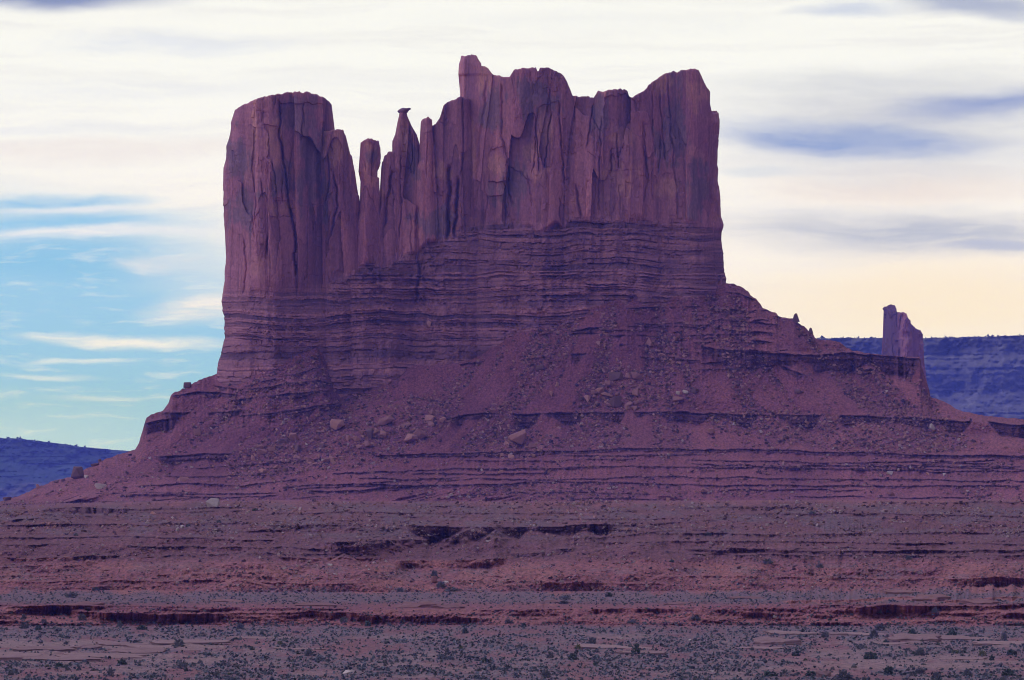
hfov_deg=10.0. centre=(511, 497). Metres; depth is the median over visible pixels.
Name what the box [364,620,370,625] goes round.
shrub
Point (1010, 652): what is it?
shrub
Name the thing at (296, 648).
rock slab
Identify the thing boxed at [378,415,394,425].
boulder
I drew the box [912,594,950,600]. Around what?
rock slab
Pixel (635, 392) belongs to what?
boulder
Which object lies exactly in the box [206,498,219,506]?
boulder
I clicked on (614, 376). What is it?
boulder
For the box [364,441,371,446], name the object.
boulder
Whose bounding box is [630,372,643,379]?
boulder
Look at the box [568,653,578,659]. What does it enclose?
shrub
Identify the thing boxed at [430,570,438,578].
shrub
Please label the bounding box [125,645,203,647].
rock slab
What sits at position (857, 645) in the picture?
shrub
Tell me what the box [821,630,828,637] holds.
shrub
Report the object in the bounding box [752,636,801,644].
rock slab
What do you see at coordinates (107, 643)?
rock slab
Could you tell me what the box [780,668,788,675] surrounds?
shrub
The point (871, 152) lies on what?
sky
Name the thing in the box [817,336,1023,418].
mesa
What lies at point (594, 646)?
rock slab
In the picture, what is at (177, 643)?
shrub
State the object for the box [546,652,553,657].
shrub
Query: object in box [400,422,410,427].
boulder
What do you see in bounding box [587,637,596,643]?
shrub
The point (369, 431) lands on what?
boulder
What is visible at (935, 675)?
shrub
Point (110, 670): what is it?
shrub
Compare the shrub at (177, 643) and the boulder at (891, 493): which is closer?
the shrub at (177, 643)
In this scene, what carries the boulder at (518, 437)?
on the terrain
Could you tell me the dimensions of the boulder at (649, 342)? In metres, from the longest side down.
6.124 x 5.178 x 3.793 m
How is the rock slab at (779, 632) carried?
on the terrain
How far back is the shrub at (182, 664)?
1062.76 m
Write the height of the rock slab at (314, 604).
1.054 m
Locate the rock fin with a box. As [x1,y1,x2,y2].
[881,304,926,380]
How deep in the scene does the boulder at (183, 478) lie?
3729.48 m
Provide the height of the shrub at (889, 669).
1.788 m
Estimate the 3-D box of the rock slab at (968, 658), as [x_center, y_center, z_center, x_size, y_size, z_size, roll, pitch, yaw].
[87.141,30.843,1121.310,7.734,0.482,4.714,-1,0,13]
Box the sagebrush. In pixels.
[0,499,1023,679]
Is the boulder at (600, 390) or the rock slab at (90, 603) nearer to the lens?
the rock slab at (90, 603)
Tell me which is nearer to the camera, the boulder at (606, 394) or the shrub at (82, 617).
the shrub at (82, 617)
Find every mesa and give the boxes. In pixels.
[0,438,127,500]
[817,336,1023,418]
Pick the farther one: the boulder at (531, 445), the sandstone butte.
the sandstone butte
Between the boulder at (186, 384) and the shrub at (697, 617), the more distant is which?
the boulder at (186, 384)
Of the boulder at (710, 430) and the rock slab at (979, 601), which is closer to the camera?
the rock slab at (979, 601)
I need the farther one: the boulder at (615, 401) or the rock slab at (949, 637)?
the boulder at (615, 401)
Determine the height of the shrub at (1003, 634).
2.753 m
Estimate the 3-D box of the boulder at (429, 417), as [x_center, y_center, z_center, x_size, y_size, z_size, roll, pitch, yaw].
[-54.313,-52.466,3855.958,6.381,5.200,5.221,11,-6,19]
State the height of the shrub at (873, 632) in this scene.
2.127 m
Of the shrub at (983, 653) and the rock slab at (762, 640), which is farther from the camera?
the rock slab at (762, 640)
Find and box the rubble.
[0,294,1023,591]
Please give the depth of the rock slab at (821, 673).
1014.72 m
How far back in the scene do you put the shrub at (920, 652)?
1145.53 m
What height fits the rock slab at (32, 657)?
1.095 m
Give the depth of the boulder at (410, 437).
3819.01 m
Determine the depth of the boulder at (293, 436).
3817.20 m
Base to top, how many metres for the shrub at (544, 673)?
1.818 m
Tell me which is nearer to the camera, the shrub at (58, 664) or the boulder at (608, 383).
the shrub at (58, 664)
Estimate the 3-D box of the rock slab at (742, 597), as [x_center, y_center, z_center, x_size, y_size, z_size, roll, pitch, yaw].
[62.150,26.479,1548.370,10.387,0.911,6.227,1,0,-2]
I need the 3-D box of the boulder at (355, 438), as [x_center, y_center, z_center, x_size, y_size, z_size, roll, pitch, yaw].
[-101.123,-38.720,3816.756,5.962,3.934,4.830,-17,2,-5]
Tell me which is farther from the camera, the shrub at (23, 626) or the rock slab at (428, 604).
the rock slab at (428, 604)
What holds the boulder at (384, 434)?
on the terrain
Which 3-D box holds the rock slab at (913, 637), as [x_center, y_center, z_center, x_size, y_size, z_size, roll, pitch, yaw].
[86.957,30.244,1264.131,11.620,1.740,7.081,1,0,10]
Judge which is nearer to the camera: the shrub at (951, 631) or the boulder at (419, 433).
the shrub at (951, 631)
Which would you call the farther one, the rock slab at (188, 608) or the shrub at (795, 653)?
the rock slab at (188, 608)
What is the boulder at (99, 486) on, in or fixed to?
on the terrain
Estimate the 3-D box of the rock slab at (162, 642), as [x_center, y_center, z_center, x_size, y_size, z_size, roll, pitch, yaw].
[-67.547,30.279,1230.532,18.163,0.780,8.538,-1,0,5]
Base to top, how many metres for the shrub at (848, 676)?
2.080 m
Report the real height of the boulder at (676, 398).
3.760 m
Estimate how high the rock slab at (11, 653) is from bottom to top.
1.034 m
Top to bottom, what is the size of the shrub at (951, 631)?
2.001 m
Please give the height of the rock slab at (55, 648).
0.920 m
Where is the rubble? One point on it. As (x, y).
(656, 430)
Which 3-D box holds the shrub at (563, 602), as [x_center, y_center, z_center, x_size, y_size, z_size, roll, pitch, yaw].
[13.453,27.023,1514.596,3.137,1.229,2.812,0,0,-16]
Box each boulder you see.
[71,466,83,478]
[95,483,106,488]
[177,477,189,480]
[183,382,191,387]
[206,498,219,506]
[258,449,266,454]
[289,433,298,440]
[294,444,301,451]
[330,419,344,429]
[352,436,361,440]
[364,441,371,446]
[366,428,373,438]
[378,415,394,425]
[379,430,387,437]
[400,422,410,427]
[404,433,417,441]
[413,428,426,439]
[425,414,433,421]
[431,576,436,582]
[508,429,526,444]
[528,442,537,447]
[595,387,603,392]
[601,392,612,396]
[604,380,612,386]
[608,395,621,407]
[609,372,623,380]
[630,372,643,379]
[632,388,639,395]
[646,338,653,345]
[673,396,683,401]
[700,487,710,492]
[707,428,714,433]
[793,313,799,321]
[887,490,894,495]
[929,423,934,430]
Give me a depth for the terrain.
1921.68 m
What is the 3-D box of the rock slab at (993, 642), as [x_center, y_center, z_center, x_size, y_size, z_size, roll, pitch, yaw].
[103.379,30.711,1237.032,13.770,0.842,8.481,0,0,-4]
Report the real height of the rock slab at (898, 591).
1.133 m
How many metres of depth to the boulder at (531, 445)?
3827.03 m
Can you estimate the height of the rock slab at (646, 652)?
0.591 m
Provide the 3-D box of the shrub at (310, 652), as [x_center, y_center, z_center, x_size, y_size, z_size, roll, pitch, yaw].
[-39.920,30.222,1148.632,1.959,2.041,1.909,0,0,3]
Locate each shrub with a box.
[19,622,28,628]
[55,662,62,666]
[66,591,76,597]
[77,613,86,620]
[106,667,114,676]
[117,659,127,664]
[136,625,146,629]
[172,639,184,646]
[176,659,188,668]
[236,623,244,628]
[304,648,312,655]
[339,616,347,621]
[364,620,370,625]
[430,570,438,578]
[435,581,446,587]
[444,587,458,590]
[541,669,550,677]
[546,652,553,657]
[558,600,569,603]
[561,595,570,599]
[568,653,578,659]
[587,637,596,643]
[631,643,640,653]
[690,615,700,621]
[762,671,777,676]
[763,559,772,563]
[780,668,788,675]
[792,651,800,655]
[804,671,815,675]
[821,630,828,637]
[833,669,853,679]
[856,643,863,648]
[863,651,877,658]
[868,629,879,636]
[873,623,886,630]
[884,666,892,674]
[915,648,926,655]
[915,667,924,673]
[930,672,942,679]
[931,607,938,615]
[946,629,957,634]
[964,668,972,675]
[978,649,986,655]
[1001,631,1006,640]
[1001,668,1014,675]
[1007,649,1017,654]
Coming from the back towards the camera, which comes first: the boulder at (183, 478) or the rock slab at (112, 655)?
the boulder at (183, 478)
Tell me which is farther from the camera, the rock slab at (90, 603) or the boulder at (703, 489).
the boulder at (703, 489)
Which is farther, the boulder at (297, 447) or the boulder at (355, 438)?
the boulder at (355, 438)
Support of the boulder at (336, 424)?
on the terrain
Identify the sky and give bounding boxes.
[0,0,1023,450]
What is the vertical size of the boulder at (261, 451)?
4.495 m
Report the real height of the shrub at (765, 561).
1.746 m
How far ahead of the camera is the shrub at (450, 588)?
1692.66 m
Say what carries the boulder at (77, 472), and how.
on the terrain
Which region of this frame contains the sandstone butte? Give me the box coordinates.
[217,54,725,396]
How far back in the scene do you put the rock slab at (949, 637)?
1293.12 m
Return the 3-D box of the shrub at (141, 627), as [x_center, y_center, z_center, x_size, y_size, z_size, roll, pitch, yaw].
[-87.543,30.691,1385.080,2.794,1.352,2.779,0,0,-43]
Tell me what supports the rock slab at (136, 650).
on the terrain
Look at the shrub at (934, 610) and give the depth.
1428.11 m
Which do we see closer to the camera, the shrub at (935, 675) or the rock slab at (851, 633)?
the shrub at (935, 675)
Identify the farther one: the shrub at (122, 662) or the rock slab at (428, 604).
the rock slab at (428, 604)
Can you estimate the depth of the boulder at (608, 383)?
3912.91 m
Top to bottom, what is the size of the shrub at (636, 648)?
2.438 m
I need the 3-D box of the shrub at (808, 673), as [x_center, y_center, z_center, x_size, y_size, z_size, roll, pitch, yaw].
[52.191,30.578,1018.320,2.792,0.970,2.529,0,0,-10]
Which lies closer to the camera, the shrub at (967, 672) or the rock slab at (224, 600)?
the shrub at (967, 672)
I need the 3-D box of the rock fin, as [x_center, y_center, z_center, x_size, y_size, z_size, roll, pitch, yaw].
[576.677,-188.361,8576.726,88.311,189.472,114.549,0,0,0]
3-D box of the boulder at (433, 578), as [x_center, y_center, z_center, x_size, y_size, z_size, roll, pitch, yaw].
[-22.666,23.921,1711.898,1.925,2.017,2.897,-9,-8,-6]
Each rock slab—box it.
[0,652,42,655]
[0,655,101,660]
[12,646,75,650]
[56,652,146,658]
[59,601,104,608]
[74,644,101,648]
[95,641,148,645]
[102,647,166,653]
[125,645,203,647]
[150,640,230,644]
[173,607,198,610]
[210,599,243,601]
[222,636,294,638]
[271,647,325,649]
[295,602,336,606]
[394,601,436,607]
[431,604,464,608]
[572,644,651,648]
[616,650,665,653]
[728,596,763,598]
[740,646,783,649]
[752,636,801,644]
[763,630,821,634]
[816,671,830,676]
[829,632,883,635]
[877,642,908,644]
[883,590,920,593]
[887,633,941,641]
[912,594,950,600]
[940,635,995,639]
[946,657,986,659]
[959,599,998,604]
[971,641,1023,644]
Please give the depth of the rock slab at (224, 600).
1512.56 m
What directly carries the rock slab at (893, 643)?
on the terrain
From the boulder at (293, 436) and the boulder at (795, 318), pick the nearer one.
the boulder at (293, 436)
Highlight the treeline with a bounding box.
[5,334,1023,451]
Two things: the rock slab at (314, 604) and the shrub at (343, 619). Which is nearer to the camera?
the shrub at (343, 619)
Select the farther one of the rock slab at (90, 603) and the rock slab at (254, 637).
the rock slab at (90, 603)
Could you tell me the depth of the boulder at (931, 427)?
3865.26 m
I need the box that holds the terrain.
[0,275,1023,679]
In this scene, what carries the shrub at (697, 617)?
on the terrain
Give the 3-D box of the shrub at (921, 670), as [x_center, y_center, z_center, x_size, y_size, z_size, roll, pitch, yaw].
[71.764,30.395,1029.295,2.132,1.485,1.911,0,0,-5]
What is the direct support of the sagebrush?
on the terrain
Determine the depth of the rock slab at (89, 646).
1198.22 m
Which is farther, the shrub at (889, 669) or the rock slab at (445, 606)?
the rock slab at (445, 606)
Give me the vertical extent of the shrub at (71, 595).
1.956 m
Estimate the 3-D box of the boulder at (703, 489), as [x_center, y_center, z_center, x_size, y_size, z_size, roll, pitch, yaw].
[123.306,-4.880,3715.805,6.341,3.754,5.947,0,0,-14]
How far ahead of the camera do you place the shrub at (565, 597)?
1585.20 m
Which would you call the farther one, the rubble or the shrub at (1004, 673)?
the rubble
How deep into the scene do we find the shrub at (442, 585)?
1699.23 m
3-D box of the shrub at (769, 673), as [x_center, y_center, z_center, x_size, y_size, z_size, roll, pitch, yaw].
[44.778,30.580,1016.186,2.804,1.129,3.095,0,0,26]
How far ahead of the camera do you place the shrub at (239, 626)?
1381.44 m
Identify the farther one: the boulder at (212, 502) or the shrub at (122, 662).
the boulder at (212, 502)
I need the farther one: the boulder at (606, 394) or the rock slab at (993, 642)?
the boulder at (606, 394)
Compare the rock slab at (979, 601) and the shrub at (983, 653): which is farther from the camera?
the rock slab at (979, 601)
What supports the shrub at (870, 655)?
on the terrain
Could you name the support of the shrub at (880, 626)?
on the terrain
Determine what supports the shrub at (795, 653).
on the terrain
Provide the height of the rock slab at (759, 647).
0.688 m

